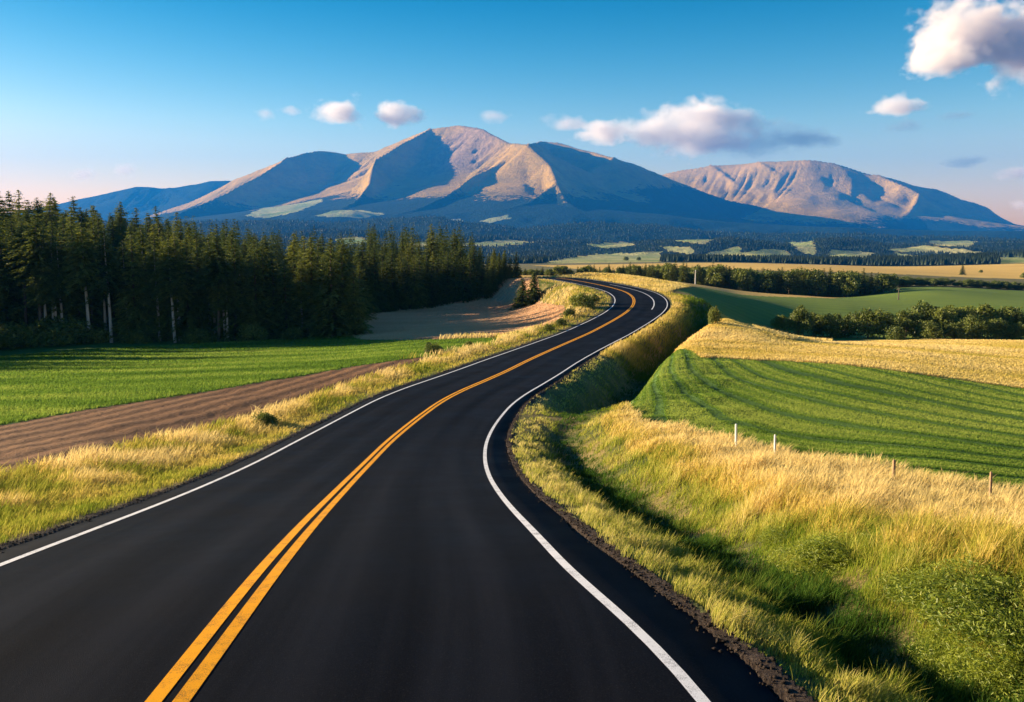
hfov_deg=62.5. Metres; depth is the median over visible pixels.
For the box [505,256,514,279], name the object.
spruce tree
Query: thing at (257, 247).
spruce tree
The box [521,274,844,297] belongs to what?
wheat field
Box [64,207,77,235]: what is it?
spruce tree
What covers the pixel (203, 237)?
spruce tree
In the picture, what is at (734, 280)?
spruce tree
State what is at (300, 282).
pine tree
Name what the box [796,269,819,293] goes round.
broadleaf tree
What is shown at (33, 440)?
ploughed field
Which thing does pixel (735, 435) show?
fence post
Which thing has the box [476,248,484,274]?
spruce tree
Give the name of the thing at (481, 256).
spruce tree
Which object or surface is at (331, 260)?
spruce tree
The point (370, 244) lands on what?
spruce tree
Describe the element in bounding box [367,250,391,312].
spruce tree
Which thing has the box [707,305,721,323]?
shrub
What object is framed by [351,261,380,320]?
spruce tree
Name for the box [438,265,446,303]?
spruce tree
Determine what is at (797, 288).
spruce tree
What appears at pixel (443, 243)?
spruce tree
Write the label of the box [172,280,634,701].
yellow centre line
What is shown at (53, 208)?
pine tree
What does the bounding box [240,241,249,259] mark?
pine tree
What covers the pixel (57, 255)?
pine tree
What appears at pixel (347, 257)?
pine tree
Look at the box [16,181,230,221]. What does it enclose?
mountain
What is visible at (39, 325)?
bush
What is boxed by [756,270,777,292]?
broadleaf tree
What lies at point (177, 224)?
spruce tree
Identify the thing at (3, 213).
pine tree
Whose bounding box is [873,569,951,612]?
weed clump
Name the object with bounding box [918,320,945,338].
broadleaf tree
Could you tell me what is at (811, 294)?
spruce tree
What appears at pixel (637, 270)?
broadleaf tree
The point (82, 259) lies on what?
pine tree
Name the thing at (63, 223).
spruce tree
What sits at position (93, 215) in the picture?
spruce tree
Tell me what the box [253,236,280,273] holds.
pine tree
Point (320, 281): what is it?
spruce tree
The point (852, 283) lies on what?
broadleaf tree
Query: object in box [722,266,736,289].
spruce tree
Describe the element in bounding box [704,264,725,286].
broadleaf tree
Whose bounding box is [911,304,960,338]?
broadleaf tree
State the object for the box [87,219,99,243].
spruce tree
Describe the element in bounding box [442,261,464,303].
spruce tree
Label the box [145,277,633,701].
yellow centre line
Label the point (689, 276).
spruce tree
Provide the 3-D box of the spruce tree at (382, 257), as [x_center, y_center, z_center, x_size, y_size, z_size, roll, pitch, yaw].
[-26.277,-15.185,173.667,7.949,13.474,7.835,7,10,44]
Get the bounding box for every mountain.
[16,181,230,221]
[137,126,1023,239]
[662,160,1023,230]
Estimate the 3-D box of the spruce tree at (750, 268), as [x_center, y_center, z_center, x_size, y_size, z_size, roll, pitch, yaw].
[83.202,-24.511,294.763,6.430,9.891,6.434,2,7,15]
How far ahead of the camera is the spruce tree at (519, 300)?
151.42 m
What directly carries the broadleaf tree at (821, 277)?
on the wheat field at (741, 292)
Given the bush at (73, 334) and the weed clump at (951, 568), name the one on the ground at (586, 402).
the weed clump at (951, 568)
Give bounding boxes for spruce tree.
[0,210,37,325]
[0,222,30,310]
[0,245,37,325]
[1,222,32,305]
[3,191,20,219]
[5,218,17,242]
[10,190,25,215]
[11,205,22,225]
[16,212,34,240]
[20,220,37,310]
[27,220,66,325]
[32,215,56,313]
[33,222,61,318]
[34,201,68,236]
[36,221,118,345]
[42,233,91,342]
[52,197,62,228]
[56,217,70,247]
[58,213,67,241]
[61,230,69,251]
[64,196,83,223]
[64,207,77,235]
[65,223,77,257]
[83,205,117,250]
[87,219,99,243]
[90,214,109,248]
[94,248,126,339]
[104,236,164,344]
[105,213,121,261]
[106,215,125,266]
[117,226,143,312]
[121,227,138,253]
[122,224,176,340]
[128,208,144,234]
[129,219,136,249]
[133,227,149,252]
[143,240,183,341]
[150,206,163,237]
[156,231,164,252]
[159,237,213,343]
[161,232,176,254]
[162,220,176,240]
[171,211,185,248]
[173,219,189,255]
[176,247,216,340]
[180,226,201,264]
[183,241,194,267]
[184,239,211,317]
[196,233,204,250]
[201,231,207,246]
[203,243,261,342]
[207,234,242,334]
[208,224,223,248]
[210,231,250,339]
[230,228,239,244]
[230,253,277,339]
[238,245,282,338]
[244,233,259,270]
[246,247,267,289]
[247,240,266,284]
[252,252,298,339]
[268,258,286,298]
[272,249,283,286]
[280,233,301,289]
[288,236,319,332]
[288,237,329,337]
[295,239,327,277]
[301,238,367,337]
[303,258,338,337]
[315,233,328,253]
[321,248,371,336]
[323,243,348,294]
[336,267,373,336]
[348,242,386,313]
[349,245,361,281]
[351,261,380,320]
[355,247,389,311]
[363,233,373,264]
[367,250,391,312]
[371,242,379,262]
[376,244,390,281]
[377,262,396,311]
[379,257,402,310]
[381,241,388,260]
[381,248,408,310]
[384,248,395,278]
[392,246,400,268]
[394,232,406,263]
[395,261,406,307]
[396,251,405,276]
[396,258,416,309]
[399,259,421,308]
[402,242,413,272]
[403,255,432,308]
[405,236,417,260]
[411,251,432,308]
[413,240,424,267]
[420,251,439,306]
[420,261,433,306]
[421,224,439,267]
[421,264,441,307]
[429,251,438,272]
[430,253,448,307]
[433,236,442,264]
[434,245,443,262]
[434,256,443,290]
[436,251,456,305]
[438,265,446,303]
[440,237,448,258]
[440,245,449,272]
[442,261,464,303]
[446,250,458,278]
[447,229,460,259]
[451,262,469,301]
[452,247,458,276]
[452,256,477,302]
[456,241,467,269]
[456,253,482,301]
[468,243,484,272]
[469,242,475,264]
[471,262,480,291]
[476,245,485,270]
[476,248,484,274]
[476,262,491,298]
[479,265,495,297]
[483,253,489,278]
[487,262,500,293]
[488,248,498,272]
[489,252,496,275]
[493,253,504,286]
[498,250,510,278]
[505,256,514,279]
[508,255,521,279]
[508,279,532,309]
[521,271,542,306]
[625,263,633,275]
[642,264,647,276]
[645,265,650,276]
[648,264,657,278]
[669,261,680,281]
[677,261,689,282]
[684,263,692,283]
[693,265,706,285]
[703,267,714,286]
[720,265,733,288]
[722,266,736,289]
[731,267,739,289]
[739,269,756,291]
[749,267,758,292]
[754,267,770,293]
[765,269,776,293]
[770,268,783,293]
[774,267,790,294]
[788,267,807,295]
[791,266,810,295]
[804,271,820,296]
[820,268,838,297]
[834,269,851,296]
[852,268,872,295]
[864,272,877,295]
[872,272,882,293]
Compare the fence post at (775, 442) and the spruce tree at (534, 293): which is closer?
the fence post at (775, 442)
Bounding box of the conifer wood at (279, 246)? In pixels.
[2,208,479,286]
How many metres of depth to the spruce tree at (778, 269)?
292.43 m
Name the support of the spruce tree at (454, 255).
on the ground at (586, 402)
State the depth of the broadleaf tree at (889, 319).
135.28 m
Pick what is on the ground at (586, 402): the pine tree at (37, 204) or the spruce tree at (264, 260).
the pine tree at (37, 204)
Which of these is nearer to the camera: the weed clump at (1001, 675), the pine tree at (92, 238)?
the weed clump at (1001, 675)
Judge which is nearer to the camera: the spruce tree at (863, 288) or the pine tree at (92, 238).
the pine tree at (92, 238)
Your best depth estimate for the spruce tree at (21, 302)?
122.80 m
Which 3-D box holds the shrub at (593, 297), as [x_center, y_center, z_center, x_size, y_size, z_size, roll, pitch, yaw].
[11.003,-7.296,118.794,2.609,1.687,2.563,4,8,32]
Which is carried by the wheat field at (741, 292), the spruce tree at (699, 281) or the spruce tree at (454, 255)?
the spruce tree at (699, 281)
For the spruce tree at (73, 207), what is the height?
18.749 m
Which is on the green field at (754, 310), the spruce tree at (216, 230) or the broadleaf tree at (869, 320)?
the broadleaf tree at (869, 320)
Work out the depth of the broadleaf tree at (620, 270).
303.79 m
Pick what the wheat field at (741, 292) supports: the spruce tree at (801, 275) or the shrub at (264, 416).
the spruce tree at (801, 275)
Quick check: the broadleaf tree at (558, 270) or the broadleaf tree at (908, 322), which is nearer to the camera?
the broadleaf tree at (908, 322)
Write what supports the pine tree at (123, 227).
on the ground at (586, 402)
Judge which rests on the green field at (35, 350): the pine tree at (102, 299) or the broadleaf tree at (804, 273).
the pine tree at (102, 299)
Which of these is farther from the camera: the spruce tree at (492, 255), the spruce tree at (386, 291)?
the spruce tree at (492, 255)
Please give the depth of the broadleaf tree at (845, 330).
137.49 m
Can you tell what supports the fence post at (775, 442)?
on the ground at (586, 402)
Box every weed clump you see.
[755,525,796,545]
[759,529,862,578]
[843,526,891,554]
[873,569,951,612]
[883,550,1023,642]
[883,566,1023,676]
[884,542,953,574]
[902,625,980,680]
[924,638,1023,701]
[947,547,1023,594]
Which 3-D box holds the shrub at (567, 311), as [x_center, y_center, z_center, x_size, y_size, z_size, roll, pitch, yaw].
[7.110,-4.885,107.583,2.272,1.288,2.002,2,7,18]
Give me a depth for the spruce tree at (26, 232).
143.08 m
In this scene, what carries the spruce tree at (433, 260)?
on the ground at (586, 402)
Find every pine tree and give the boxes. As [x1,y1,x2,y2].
[0,191,18,233]
[0,222,34,326]
[2,213,62,344]
[12,212,23,230]
[15,200,41,239]
[17,237,71,325]
[20,247,46,316]
[26,240,70,340]
[31,197,43,223]
[33,242,84,320]
[33,249,82,321]
[38,192,68,231]
[58,223,110,338]
[70,232,101,327]
[73,207,89,231]
[74,240,121,329]
[76,230,132,342]
[85,205,104,229]
[85,224,115,324]
[103,240,139,327]
[108,202,132,235]
[112,211,128,249]
[124,225,158,261]
[133,245,174,341]
[142,213,157,250]
[147,239,191,342]
[150,219,167,251]
[151,233,201,339]
[183,228,205,260]
[191,233,241,339]
[193,236,214,328]
[194,244,216,333]
[206,255,237,338]
[207,260,245,337]
[221,231,229,258]
[227,251,253,335]
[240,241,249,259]
[245,240,268,260]
[245,253,252,284]
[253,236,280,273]
[280,242,295,280]
[289,261,313,330]
[323,239,337,267]
[331,239,357,276]
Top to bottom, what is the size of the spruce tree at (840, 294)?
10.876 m
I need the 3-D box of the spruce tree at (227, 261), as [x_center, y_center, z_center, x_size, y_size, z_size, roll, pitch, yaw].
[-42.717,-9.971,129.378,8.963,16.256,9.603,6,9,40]
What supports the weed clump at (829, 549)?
on the ground at (586, 402)
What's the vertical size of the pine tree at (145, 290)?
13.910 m
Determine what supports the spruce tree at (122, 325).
on the green field at (35, 350)
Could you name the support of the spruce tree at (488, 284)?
on the stubble field at (504, 294)
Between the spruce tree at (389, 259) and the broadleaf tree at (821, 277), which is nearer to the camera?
the spruce tree at (389, 259)
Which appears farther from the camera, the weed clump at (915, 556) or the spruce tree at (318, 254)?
the spruce tree at (318, 254)
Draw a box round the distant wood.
[517,265,1023,294]
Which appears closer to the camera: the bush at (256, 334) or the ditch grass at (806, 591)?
the ditch grass at (806, 591)
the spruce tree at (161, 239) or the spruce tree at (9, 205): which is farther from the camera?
the spruce tree at (9, 205)
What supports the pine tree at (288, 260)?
on the ground at (586, 402)
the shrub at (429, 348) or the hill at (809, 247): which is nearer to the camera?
the shrub at (429, 348)
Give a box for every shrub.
[249,410,283,427]
[424,342,443,354]
[464,341,474,346]
[542,324,554,330]
[551,318,566,325]
[559,308,575,316]
[567,292,595,307]
[585,294,599,301]
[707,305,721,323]
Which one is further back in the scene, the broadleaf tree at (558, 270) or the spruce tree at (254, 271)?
the broadleaf tree at (558, 270)
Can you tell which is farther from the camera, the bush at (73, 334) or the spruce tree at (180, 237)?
the spruce tree at (180, 237)
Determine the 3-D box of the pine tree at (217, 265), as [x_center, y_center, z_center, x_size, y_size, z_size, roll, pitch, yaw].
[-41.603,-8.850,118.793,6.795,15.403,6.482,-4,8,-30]
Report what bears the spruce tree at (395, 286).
on the stubble field at (504, 294)
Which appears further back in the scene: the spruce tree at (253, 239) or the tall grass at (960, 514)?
the spruce tree at (253, 239)
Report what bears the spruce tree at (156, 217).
on the ground at (586, 402)
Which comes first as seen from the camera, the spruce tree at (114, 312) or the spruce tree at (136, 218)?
the spruce tree at (114, 312)
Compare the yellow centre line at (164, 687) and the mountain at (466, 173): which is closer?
the yellow centre line at (164, 687)
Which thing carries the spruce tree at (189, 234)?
on the ground at (586, 402)
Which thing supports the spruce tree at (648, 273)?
on the wheat field at (741, 292)
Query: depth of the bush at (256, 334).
118.55 m
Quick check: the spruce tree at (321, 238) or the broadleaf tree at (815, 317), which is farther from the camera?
the spruce tree at (321, 238)
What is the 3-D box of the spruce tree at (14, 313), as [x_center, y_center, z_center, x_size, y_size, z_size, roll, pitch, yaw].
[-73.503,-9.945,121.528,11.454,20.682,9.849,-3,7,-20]
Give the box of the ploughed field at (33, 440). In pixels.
[0,358,431,474]
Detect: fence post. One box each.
[735,424,736,448]
[774,434,775,453]
[892,459,895,478]
[989,471,992,495]
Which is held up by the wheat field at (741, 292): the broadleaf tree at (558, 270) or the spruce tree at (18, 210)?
the broadleaf tree at (558, 270)
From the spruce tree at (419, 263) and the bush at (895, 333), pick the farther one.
the spruce tree at (419, 263)
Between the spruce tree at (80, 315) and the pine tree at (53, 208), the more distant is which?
the pine tree at (53, 208)
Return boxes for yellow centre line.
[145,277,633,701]
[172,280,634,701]
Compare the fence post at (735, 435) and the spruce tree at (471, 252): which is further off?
the spruce tree at (471, 252)
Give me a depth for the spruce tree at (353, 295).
122.12 m
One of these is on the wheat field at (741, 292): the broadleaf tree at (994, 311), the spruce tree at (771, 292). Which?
the spruce tree at (771, 292)
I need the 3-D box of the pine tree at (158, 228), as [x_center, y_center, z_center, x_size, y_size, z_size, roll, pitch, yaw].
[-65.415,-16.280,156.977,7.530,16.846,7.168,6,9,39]
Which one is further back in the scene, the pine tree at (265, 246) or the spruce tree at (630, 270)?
the spruce tree at (630, 270)
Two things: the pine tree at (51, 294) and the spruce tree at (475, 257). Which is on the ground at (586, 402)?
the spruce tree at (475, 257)
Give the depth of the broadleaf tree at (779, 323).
134.01 m
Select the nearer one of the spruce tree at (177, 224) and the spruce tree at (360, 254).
the spruce tree at (360, 254)
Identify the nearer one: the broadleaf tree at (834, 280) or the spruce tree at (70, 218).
the spruce tree at (70, 218)
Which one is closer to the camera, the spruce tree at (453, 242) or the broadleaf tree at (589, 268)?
the spruce tree at (453, 242)
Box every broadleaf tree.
[543,269,556,275]
[552,265,561,275]
[560,266,570,274]
[584,264,593,272]
[615,267,626,274]
[630,264,645,276]
[654,264,663,278]
[658,262,679,280]
[689,264,705,283]
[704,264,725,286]
[731,268,757,288]
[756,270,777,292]
[770,315,789,331]
[776,269,798,293]
[784,304,814,334]
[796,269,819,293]
[800,311,824,337]
[801,268,828,296]
[816,313,844,337]
[826,272,846,294]
[832,270,860,296]
[833,312,854,337]
[846,307,890,337]
[848,271,867,295]
[849,271,864,295]
[869,311,903,337]
[873,273,898,292]
[884,273,899,291]
[893,310,928,337]
[904,300,939,337]
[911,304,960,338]
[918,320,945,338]
[941,321,966,338]
[945,305,986,336]
[960,313,994,339]
[962,304,1001,322]
[985,303,1015,337]
[987,318,1015,339]
[996,306,1023,335]
[1010,322,1023,339]
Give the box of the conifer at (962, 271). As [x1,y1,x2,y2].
[959,265,966,274]
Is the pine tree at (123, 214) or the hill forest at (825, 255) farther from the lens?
the hill forest at (825, 255)
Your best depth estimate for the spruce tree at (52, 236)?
124.26 m
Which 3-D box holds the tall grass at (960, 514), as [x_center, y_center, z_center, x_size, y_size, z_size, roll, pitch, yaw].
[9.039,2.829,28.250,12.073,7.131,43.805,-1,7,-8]
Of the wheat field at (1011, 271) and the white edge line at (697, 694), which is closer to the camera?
the white edge line at (697, 694)
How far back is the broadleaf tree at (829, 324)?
133.63 m
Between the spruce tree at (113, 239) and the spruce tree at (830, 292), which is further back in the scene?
the spruce tree at (830, 292)
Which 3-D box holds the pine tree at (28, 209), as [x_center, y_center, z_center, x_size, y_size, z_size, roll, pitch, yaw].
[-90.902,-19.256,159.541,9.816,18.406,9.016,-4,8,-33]
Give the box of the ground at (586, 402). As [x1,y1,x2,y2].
[0,262,1023,701]
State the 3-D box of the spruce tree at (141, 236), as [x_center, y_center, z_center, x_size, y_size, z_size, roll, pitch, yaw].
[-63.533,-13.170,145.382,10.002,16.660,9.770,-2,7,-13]
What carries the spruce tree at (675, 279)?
on the wheat field at (741, 292)
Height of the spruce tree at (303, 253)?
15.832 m
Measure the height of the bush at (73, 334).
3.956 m
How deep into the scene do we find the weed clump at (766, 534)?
15.80 m
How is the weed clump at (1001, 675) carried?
on the ground at (586, 402)
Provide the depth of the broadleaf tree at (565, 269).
303.52 m
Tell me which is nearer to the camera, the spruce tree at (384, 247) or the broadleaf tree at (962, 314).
the broadleaf tree at (962, 314)
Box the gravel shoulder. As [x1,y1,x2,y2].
[0,337,815,701]
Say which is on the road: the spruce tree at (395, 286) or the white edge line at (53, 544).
the white edge line at (53, 544)
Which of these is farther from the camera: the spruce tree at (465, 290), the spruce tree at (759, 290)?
the spruce tree at (759, 290)
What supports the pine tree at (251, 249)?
on the ground at (586, 402)
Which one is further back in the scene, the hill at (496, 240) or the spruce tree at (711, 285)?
the hill at (496, 240)
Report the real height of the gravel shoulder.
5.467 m
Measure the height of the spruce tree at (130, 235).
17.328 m
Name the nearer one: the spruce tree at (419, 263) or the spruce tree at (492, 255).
the spruce tree at (419, 263)
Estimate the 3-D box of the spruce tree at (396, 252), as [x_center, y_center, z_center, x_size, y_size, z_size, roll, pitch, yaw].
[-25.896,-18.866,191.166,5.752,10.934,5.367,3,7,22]
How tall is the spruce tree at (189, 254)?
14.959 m
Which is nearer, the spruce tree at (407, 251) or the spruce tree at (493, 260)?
the spruce tree at (493, 260)
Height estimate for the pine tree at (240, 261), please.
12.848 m
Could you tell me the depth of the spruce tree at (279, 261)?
141.18 m
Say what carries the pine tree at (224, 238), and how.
on the ground at (586, 402)
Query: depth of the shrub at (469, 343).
82.81 m
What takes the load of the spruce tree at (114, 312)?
on the ground at (586, 402)
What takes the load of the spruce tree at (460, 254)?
on the ground at (586, 402)
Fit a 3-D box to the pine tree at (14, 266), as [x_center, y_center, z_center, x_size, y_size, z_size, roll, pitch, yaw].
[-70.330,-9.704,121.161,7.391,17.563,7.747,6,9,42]
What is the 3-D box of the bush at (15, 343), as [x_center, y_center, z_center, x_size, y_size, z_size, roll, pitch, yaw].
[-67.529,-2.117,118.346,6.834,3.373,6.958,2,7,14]
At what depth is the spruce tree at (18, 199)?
189.44 m
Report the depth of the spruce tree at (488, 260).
194.12 m
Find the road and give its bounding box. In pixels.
[0,277,778,701]
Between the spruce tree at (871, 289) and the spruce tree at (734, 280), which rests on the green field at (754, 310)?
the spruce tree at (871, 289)
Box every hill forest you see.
[104,214,1023,243]
[542,235,1016,255]
[774,253,895,257]
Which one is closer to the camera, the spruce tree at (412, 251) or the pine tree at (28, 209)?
the pine tree at (28, 209)
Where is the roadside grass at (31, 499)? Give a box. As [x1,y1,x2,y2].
[0,282,610,542]
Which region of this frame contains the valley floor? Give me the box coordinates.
[241,237,1023,265]
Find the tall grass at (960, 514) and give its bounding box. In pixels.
[600,401,1023,592]
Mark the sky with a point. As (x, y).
(98, 97)
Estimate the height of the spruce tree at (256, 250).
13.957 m
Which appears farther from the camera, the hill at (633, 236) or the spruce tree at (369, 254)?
the hill at (633, 236)
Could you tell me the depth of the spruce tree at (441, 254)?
184.07 m
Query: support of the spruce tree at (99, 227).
on the ground at (586, 402)
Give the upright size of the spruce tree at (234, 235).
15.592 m
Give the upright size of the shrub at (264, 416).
0.931 m
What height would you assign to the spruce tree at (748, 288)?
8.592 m
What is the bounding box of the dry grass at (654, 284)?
[522,272,832,382]
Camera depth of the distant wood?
334.75 m
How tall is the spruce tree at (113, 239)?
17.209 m
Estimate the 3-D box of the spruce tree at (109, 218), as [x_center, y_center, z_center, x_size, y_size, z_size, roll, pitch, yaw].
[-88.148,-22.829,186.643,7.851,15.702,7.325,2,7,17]
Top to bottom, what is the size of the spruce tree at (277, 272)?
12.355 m
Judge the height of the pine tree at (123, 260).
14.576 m
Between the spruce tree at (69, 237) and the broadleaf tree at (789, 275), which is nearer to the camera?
the spruce tree at (69, 237)
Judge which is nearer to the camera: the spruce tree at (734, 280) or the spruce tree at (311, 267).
the spruce tree at (311, 267)
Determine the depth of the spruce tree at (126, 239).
157.07 m
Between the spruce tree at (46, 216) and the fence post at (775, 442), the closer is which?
the fence post at (775, 442)
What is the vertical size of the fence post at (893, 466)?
1.180 m
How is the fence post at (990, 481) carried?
on the ground at (586, 402)
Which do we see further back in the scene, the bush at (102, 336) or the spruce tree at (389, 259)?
the spruce tree at (389, 259)
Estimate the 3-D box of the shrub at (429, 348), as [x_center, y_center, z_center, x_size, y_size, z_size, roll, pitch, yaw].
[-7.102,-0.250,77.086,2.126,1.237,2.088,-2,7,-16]
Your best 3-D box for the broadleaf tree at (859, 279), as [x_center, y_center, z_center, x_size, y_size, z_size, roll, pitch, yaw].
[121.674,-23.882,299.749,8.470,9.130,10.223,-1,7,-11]
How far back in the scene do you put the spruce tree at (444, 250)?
181.85 m
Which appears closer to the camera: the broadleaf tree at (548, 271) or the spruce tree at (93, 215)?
the spruce tree at (93, 215)
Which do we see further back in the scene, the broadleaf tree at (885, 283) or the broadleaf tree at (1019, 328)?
the broadleaf tree at (885, 283)
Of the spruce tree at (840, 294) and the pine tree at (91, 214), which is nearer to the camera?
the pine tree at (91, 214)
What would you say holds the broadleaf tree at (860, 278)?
on the green field at (754, 310)
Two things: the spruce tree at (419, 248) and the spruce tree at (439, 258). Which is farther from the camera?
the spruce tree at (419, 248)
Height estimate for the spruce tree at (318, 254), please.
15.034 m
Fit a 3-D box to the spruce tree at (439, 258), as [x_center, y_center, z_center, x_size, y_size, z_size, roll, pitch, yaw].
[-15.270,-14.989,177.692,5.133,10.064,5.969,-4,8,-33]
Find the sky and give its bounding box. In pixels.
[0,0,1023,225]
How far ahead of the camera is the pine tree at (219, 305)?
118.45 m
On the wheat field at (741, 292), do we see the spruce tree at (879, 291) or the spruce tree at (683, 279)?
the spruce tree at (683, 279)
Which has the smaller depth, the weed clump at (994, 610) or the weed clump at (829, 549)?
the weed clump at (994, 610)
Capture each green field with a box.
[0,332,493,424]
[628,349,1023,488]
[678,287,1023,339]
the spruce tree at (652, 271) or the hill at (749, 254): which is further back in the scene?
the hill at (749, 254)
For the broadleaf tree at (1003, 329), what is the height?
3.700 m
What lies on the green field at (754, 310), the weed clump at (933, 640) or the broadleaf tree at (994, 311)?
the broadleaf tree at (994, 311)
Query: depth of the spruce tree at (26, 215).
154.03 m
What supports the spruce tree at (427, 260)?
on the stubble field at (504, 294)
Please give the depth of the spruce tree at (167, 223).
181.69 m
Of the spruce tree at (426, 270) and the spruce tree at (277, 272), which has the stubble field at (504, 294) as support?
the spruce tree at (426, 270)
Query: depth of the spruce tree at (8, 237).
134.05 m
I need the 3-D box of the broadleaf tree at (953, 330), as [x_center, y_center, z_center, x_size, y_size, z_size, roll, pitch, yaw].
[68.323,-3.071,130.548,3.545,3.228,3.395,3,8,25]
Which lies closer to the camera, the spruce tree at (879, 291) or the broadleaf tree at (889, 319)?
the broadleaf tree at (889, 319)
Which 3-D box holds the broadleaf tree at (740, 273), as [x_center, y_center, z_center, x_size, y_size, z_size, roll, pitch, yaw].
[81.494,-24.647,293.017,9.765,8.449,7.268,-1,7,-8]
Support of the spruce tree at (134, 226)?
on the ground at (586, 402)
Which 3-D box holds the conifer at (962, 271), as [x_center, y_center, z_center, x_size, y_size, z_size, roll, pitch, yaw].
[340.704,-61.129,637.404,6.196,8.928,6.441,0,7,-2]
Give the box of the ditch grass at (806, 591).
[550,378,1023,701]
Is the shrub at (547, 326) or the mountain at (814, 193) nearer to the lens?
the shrub at (547, 326)
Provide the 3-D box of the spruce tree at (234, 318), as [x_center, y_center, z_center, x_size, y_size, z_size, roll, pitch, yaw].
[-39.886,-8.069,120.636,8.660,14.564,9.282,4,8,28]
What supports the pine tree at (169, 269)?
on the green field at (35, 350)
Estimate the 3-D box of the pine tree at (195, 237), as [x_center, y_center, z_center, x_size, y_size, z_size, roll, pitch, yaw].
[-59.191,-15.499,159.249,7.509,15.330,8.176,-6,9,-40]
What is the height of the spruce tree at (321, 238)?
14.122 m
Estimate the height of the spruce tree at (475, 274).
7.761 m
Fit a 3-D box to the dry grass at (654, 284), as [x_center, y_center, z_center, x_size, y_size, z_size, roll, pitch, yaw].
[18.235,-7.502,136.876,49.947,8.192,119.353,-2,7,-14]
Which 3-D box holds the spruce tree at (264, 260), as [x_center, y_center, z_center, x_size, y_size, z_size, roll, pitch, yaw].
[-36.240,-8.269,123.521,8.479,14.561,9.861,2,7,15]
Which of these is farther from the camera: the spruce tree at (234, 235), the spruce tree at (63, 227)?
the spruce tree at (234, 235)
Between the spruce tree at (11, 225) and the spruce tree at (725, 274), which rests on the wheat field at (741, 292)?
the spruce tree at (725, 274)
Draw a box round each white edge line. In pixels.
[0,280,614,565]
[483,278,710,701]
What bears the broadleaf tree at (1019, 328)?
on the green field at (754, 310)
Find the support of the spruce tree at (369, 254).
on the stubble field at (504, 294)
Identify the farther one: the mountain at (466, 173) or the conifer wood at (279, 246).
the mountain at (466, 173)
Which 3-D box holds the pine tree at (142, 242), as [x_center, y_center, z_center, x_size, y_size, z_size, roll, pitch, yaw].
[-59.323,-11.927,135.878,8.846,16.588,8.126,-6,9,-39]
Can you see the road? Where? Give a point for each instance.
(424, 565)
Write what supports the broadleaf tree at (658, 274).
on the wheat field at (741, 292)
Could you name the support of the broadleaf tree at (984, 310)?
on the green field at (754, 310)
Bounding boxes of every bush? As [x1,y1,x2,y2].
[0,321,30,349]
[0,325,51,348]
[12,314,77,347]
[28,318,98,346]
[79,327,114,343]
[234,323,272,341]
[883,325,906,339]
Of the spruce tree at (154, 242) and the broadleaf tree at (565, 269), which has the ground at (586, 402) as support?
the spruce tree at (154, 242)
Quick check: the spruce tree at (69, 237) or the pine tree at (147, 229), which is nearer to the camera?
the spruce tree at (69, 237)
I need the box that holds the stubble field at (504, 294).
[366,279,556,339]
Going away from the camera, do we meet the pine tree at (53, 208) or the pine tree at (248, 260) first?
the pine tree at (248, 260)
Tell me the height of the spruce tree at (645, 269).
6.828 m
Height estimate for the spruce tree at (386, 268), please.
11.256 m
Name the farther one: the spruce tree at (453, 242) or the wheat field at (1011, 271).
the wheat field at (1011, 271)
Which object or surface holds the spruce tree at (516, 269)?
on the stubble field at (504, 294)
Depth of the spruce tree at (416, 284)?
168.09 m
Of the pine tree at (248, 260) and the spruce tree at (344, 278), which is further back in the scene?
the pine tree at (248, 260)
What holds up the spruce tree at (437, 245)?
on the ground at (586, 402)
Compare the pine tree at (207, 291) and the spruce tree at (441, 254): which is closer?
the pine tree at (207, 291)
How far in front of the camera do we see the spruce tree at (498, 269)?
174.41 m
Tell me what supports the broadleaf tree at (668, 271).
on the wheat field at (741, 292)
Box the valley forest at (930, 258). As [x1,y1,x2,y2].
[206,235,1023,264]
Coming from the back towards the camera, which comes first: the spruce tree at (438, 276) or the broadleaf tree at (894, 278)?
the broadleaf tree at (894, 278)
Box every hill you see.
[103,217,1015,244]
[288,230,526,242]
[542,238,998,256]
[723,253,865,256]
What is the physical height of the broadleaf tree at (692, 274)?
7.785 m
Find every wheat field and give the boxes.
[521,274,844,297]
[533,263,1023,278]
[679,311,1020,385]
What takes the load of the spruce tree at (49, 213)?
on the ground at (586, 402)
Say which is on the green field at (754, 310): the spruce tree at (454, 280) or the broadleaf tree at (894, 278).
the broadleaf tree at (894, 278)

